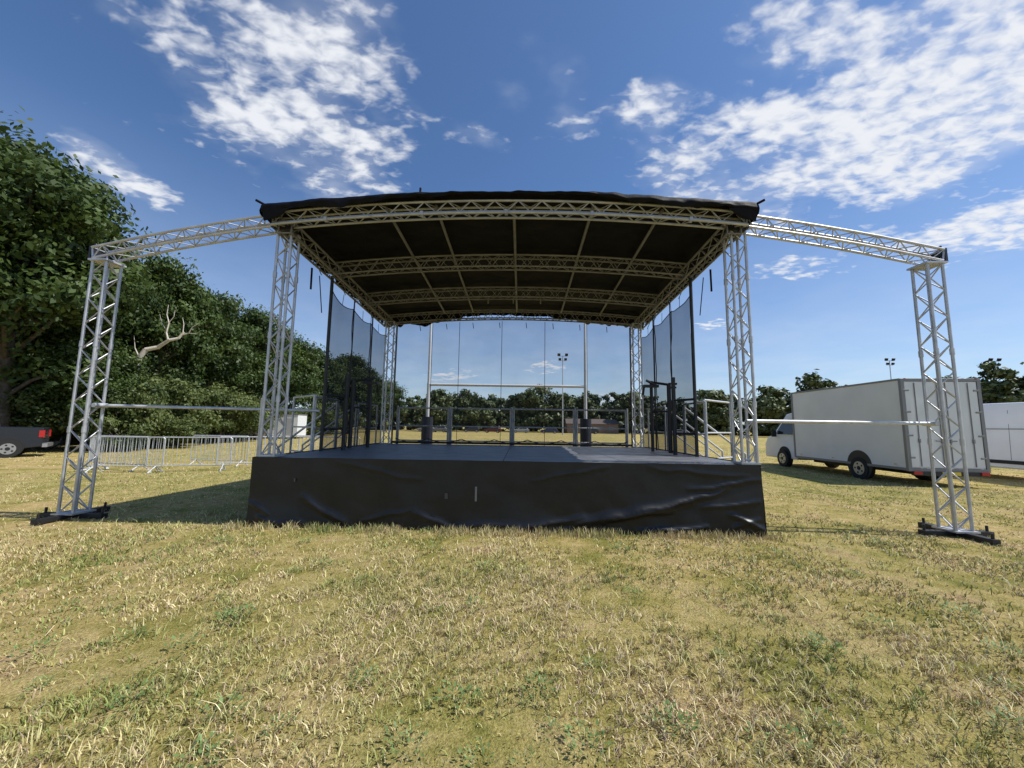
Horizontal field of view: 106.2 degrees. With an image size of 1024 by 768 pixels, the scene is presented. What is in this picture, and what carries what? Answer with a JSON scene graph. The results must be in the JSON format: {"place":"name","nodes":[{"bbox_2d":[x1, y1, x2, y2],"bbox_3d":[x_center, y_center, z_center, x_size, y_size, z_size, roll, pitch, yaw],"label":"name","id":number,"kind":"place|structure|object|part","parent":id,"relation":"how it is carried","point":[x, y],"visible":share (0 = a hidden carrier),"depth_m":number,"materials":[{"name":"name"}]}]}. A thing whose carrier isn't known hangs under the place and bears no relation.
{"place":"outdoors","nodes":[
{"label":"outdoors","id":0,"kind":"place"},
{"bbox_2d":[0,426,1023,767],"bbox_3d":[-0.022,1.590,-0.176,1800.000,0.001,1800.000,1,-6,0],"label":"ground","id":1,"kind":"structure","parent":0,"point":[442,736],"depth_m":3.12,"materials":[{"name":"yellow plant"}]},
{"bbox_2d":[0,426,52,457],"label":"pickup truck","id":2,"kind":"object","parent":1,"relation":"on","point":[14,441],"visible":1,"depth_m":16.43,"materials":[{"name":"black paint"}]},
{"bbox_2d":[8,406,78,442],"bbox_3d":[-25.495,2.059,19.751,5.094,3.102,4.616,0,-6,4],"label":"bush","id":3,"kind":"object","parent":1,"relation":"on","point":[22,421],"visible":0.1,"depth_m":19.16,"materials":[{"name":"green plant"}]},
{"bbox_2d":[10,243,86,357],"bbox_3d":[-30.797,-3.501,21.557,10.969,14.305,11.222,-4,-8,37],"label":"oak tree","id":4,"kind":"object","parent":1,"relation":"on","point":[62,337],"depth_m":22.60,"materials":[{"name":"green plant"}]},
{"bbox_2d":[0,380,112,450],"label":"bush","id":5,"kind":"object","parent":1,"relation":"on","point":[20,402],"visible":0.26,"depth_m":19.06,"materials":[{"name":"green plant"}]},
{"bbox_2d":[0,106,168,426],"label":"oak tree","id":6,"kind":"object","parent":1,"relation":"on","point":[54,215],"visible":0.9,"depth_m":18.18,"materials":[{"name":"green plant"}]},
{"bbox_2d":[8,333,168,450],"bbox_3d":[-22.863,0.396,20.955,5.130,6.484,5.617,-1,-7,19],"label":"oak tree","id":7,"kind":"object","parent":1,"relation":"on","point":[120,365],"visible":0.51,"depth_m":20.00,"materials":[{"name":"green plant"}]},
{"bbox_2d":[83,434,108,470],"bbox_3d":[-14.334,2.307,13.205,2.238,1.123,0.602,-4,-8,38],"label":"crowd barrier","id":8,"kind":"object","parent":1,"relation":"on","point":[92,447],"visible":0.35,"depth_m":13.41,"materials":[{"name":"metal"}]},
{"bbox_2d":[32,249,195,444],"bbox_3d":[-29.565,-3.383,26.793,11.148,15.199,10.147,-2,-7,24],"label":"oak tree","id":9,"kind":"object","parent":1,"relation":"on","point":[74,440],"depth_m":25.72,"materials":[{"name":"green plant"}]},
{"bbox_2d":[87,435,150,471],"bbox_3d":[-12.933,2.271,12.708,2.238,1.123,0.602,-1,-6,12],"label":"crowd barrier","id":10,"kind":"object","parent":1,"relation":"on","point":[102,463],"visible":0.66,"depth_m":12.67,"materials":[{"name":"metal"}]},
{"bbox_2d":[73,383,167,451],"bbox_3d":[-20.855,1.909,20.920,3.462,3.877,3.820,1,-6,-3],"label":"bush","id":11,"kind":"object","parent":1,"relation":"on","point":[113,423],"visible":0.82,"depth_m":20.55,"materials":[{"name":"green plant"}]},
{"bbox_2d":[85,436,165,473],"bbox_3d":[-12.132,2.217,12.111,2.238,1.123,0.602,1,-6,-4],"label":"crowd barrier","id":12,"kind":"object","parent":1,"relation":"on","point":[133,465],"visible":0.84,"depth_m":12.12,"materials":[{"name":"metal"}]},
{"bbox_2d":[95,369,176,448],"bbox_3d":[-21.619,1.461,22.362,3.999,4.847,3.477,1,-6,-5],"label":"bush","id":13,"kind":"object","parent":1,"relation":"on","point":[167,420],"visible":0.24,"depth_m":22.32,"materials":[{"name":"green plant"}]},
{"bbox_2d":[89,249,231,390],"bbox_3d":[-25.694,-2.730,27.891,8.366,14.305,8.177,6,-8,-39],"label":"oak tree","id":14,"kind":"object","parent":1,"relation":"on","point":[174,284],"visible":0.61,"depth_m":27.74,"materials":[{"name":"green plant"}]},
{"bbox_2d":[132,305,199,380],"bbox_3d":[-20.631,-0.489,22.755,3.416,8.609,0.411,2,-6,-12],"label":"dead tree","id":15,"kind":"object","parent":1,"relation":"on","point":[143,352],"visible":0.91,"depth_m":22.94,"materials":[{"name":"beige wood"}]},
{"bbox_2d":[143,365,218,444],"bbox_3d":[-24.736,1.547,27.349,5.961,5.728,6.856,2,-7,-14],"label":"bush","id":16,"kind":"object","parent":1,"relation":"on","point":[175,383],"visible":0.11,"depth_m":26.60,"materials":[{"name":"green plant"}]},
{"bbox_2d":[136,378,226,446],"bbox_3d":[-22.311,2.039,25.392,5.078,4.653,5.603,-2,-7,25],"label":"bush","id":17,"kind":"object","parent":1,"relation":"on","point":[188,397],"visible":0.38,"depth_m":25.22,"materials":[{"name":"green plant"}]},
{"bbox_2d":[151,416,212,447],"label":"bush","id":18,"kind":"object","parent":1,"relation":"on","point":[185,428],"visible":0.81,"depth_m":23.26,"materials":[{"name":"green plant"}]},
{"bbox_2d":[146,437,232,472],"bbox_3d":[-10.483,2.289,12.559,2.238,1.123,0.602,3,-7,-22],"label":"crowd barrier","id":19,"kind":"object","parent":1,"relation":"on","point":[203,464],"visible":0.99,"depth_m":12.56,"materials":[{"name":"metal"}]},
{"bbox_2d":[148,286,266,440],"bbox_3d":[-26.504,-1.899,33.239,9.182,13.794,8.974,-4,-8,38],"label":"oak tree","id":20,"kind":"object","parent":1,"relation":"on","point":[237,356],"visible":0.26,"depth_m":33.15,"materials":[{"name":"green plant"}]},
{"bbox_2d":[173,297,243,390],"bbox_3d":[-29.684,-2.438,33.345,10.673,14.783,9.746,-2,-7,26],"label":"oak tree","id":21,"kind":"object","parent":1,"relation":"on","point":[223,354],"visible":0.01,"depth_m":34.17,"materials":[{"name":"green plant"}]},
{"bbox_2d":[189,435,249,466],"bbox_3d":[-10.936,2.486,14.397,2.238,1.123,0.602,0,-6,3],"label":"crowd barrier","id":22,"kind":"object","parent":1,"relation":"on","point":[219,451],"visible":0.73,"depth_m":14.40,"materials":[{"name":"metal"}]},
{"bbox_2d":[198,379,270,442],"bbox_3d":[-23.092,2.207,30.256,5.464,5.067,6.285,-2,-7,26],"label":"bush","id":23,"kind":"object","parent":1,"relation":"on","point":[218,398],"visible":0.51,"depth_m":29.84,"materials":[{"name":"green plant"}]},
{"bbox_2d":[197,384,274,441],"bbox_3d":[-23.925,2.661,32.786,6.622,5.040,6.001,5,-7,-31],"label":"bush","id":24,"kind":"object","parent":1,"relation":"on","point":[241,432],"visible":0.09,"depth_m":32.42,"materials":[{"name":"green plant"}]},
{"bbox_2d":[215,436,292,469],"bbox_3d":[-9.135,2.434,13.702,2.238,1.123,0.602,4,-7,-30],"label":"crowd barrier","id":25,"kind":"object","parent":1,"relation":"on","point":[248,437],"visible":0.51,"depth_m":13.49,"materials":[{"name":"metal"}]},
{"bbox_2d":[242,390,283,439],"bbox_3d":[-25.230,2.986,36.633,5.961,4.847,6.856,4,-7,-24],"label":"bush","id":26,"kind":"object","parent":1,"relation":"on","point":[266,406],"visible":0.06,"depth_m":36.52,"materials":[{"name":"green plant"}]},
{"bbox_2d":[226,414,306,438],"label":"portable cabin","id":27,"kind":"object","parent":1,"relation":"on","point":[300,419],"visible":0.18,"depth_m":40.12,"materials":[{"name":"white paint"}]},
{"bbox_2d":[225,304,312,438],"bbox_3d":[-27.407,-1.508,40.089,10.906,14.439,9.926,1,-6,-2],"label":"oak tree","id":28,"kind":"object","parent":1,"relation":"on","point":[258,319],"visible":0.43,"depth_m":39.06,"materials":[{"name":"green plant"}]},
{"bbox_2d":[246,323,324,408],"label":"oak tree","id":29,"kind":"object","parent":1,"relation":"on","point":[306,378],"visible":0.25,"depth_m":47.14,"materials":[{"name":"green plant"}]},
{"bbox_2d":[264,435,318,453],"bbox_3d":[-8.938,2.656,15.690,2.238,1.123,0.602,1,-6,-5],"label":"crowd barrier","id":30,"kind":"object","parent":1,"relation":"on","point":[293,441],"visible":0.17,"depth_m":15.72,"materials":[{"name":"metal"}]},
{"bbox_2d":[279,406,308,437],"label":"bush","id":31,"kind":"object","parent":1,"relation":"on","point":[294,413],"visible":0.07,"depth_m":43.40,"materials":[{"name":"green plant"}]},
{"bbox_2d":[290,346,325,434],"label":"oak tree","id":32,"kind":"object","parent":1,"relation":"on","point":[321,366],"visible":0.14,"depth_m":55.37,"materials":[{"name":"green plant"}]},
{"bbox_2d":[298,436,319,450],"bbox_3d":[-6.936,2.564,14.596,2.238,1.123,0.602,2,-6,-8],"label":"crowd barrier","id":33,"kind":"object","parent":1,"relation":"on","point":[302,441],"visible":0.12,"depth_m":14.50,"materials":[{"name":"metal"}]},
{"bbox_2d":[301,403,321,431],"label":"bush","id":34,"kind":"object","parent":1,"relation":"on","point":[309,419],"visible":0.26,"depth_m":47.15,"materials":[{"name":"green plant"}]},
{"bbox_2d":[306,429,319,434],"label":"bush","id":35,"kind":"object","parent":1,"relation":"on","point":[309,431],"visible":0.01,"depth_m":52.89,"materials":[{"name":"green plant"}]},
{"bbox_2d":[381,378,395,413],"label":"oak tree","id":36,"kind":"object","parent":1,"relation":"on","point":[388,398],"visible":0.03,"depth_m":77.98,"materials":[{"name":"green plant"}]},
{"bbox_2d":[382,378,407,431],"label":"oak tree","id":37,"kind":"object","parent":1,"relation":"on","point":[399,393],"visible":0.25,"depth_m":91.30,"materials":[{"name":"green plant"}]},
{"bbox_2d":[433,427,448,431],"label":"parked car","id":38,"kind":"object","parent":1,"relation":"on","point":[442,429],"visible":0.74,"depth_m":90.83,"materials":[{"name":"grey paint"}]},
{"bbox_2d":[462,427,479,431],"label":"parked car","id":39,"kind":"object","parent":1,"relation":"on","point":[476,429],"visible":0.96,"depth_m":96.31,"materials":[{"name":"grey paint"}]},
{"bbox_2d":[483,427,501,432],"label":"parked car","id":40,"kind":"object","parent":1,"relation":"on","point":[492,429],"visible":0.92,"depth_m":93.67,"materials":[{"name":"red paint"}]},
{"bbox_2d":[421,323,590,443],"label":"rugby goal posts","id":41,"kind":"object","parent":1,"relation":"on","point":[425,431],"visible":0.47,"depth_m":13.73,"materials":[{"name":"white metal"}]},
{"bbox_2d":[30,187,1000,545],"bbox_3d":[-0.063,-0.175,8.844,15.295,5.487,5.858,1,-6,1],"label":"outdoor stage","id":42,"kind":"object","parent":1,"relation":"on","point":[588,257],"visible":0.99,"depth_m":6.64,"materials":[{"name":"black metal"}]},
{"bbox_2d":[9,516,1023,767],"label":"weeds","id":43,"kind":"object","parent":1,"relation":"on","point":[211,734],"visible":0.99,"depth_m":2.22,"materials":[{"name":"green plant"}]},
{"bbox_2d":[514,428,528,432],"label":"parked car","id":44,"kind":"object","parent":1,"relation":"on","point":[525,430],"visible":0.88,"depth_m":97.37,"materials":[{"name":"grey paint"}]},
{"bbox_2d":[540,428,557,433],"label":"parked car","id":45,"kind":"object","parent":1,"relation":"on","point":[554,430],"visible":0.86,"depth_m":94.55,"materials":[{"name":"blue paint"}]},
{"bbox_2d":[557,353,567,434],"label":"floodlight mast","id":46,"kind":"object","parent":1,"relation":"on","point":[558,354],"visible":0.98,"depth_m":80.57,"materials":[{"name":"metal"}]},
{"bbox_2d":[563,419,618,433],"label":"clubhouse","id":47,"kind":"structure","parent":1,"relation":"on","point":[604,423],"depth_m":104.55,"materials":[{"name":"brick"}]},
{"bbox_2d":[591,429,598,433],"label":"parked car","id":48,"kind":"object","parent":1,"relation":"on","point":[594,431],"visible":0.47,"depth_m":96.44,"materials":[{"name":"grey paint"}]},
{"bbox_2d":[382,360,1023,435],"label":"distant treeline","id":49,"kind":"object","parent":1,"relation":"on","point":[772,404],"visible":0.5,"depth_m":105.39,"materials":[{"name":"green plant"}]},
{"bbox_2d":[766,378,990,480],"bbox_3d":[13.052,1.849,15.002,2.420,3.260,7.433,0,-6,4],"label":"box van","id":50,"kind":"object","parent":1,"relation":"on","point":[863,451],"visible":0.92,"depth_m":12.29,"materials":[{"name":"white painted metal"},{"name":"rubber"},{"name":"dark glass"}]},
{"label":"cab windows","id":51,"kind":"part","parent":50,"relation":"part of","materials":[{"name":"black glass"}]},
{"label":"rear doors","id":52,"kind":"part","parent":50,"relation":"part of","materials":[{"name":"grey metal"}]},
{"bbox_2d":[884,358,894,378],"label":"floodlight mast","id":53,"kind":"object","parent":1,"relation":"on","point":[886,359],"visible":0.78,"depth_m":86.99,"materials":[{"name":"metal"}]},
{"bbox_2d":[988,358,1001,379],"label":"floodlight mast","id":54,"kind":"object","parent":1,"relation":"on","point":[997,360],"visible":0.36,"depth_m":72.81,"materials":[{"name":"metal"}]},
{"bbox_2d":[983,402,1023,469],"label":"trailer","id":55,"kind":"object","parent":1,"relation":"on","point":[1004,423],"visible":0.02,"depth_m":13.30,"materials":[{"name":"white paint"}]},
{"bbox_2d":[0,0,1023,426],"label":"sky","id":56,"kind":"structure","parent":0,"point":[899,119],"materials":[{"name":"blue"}]}
]}

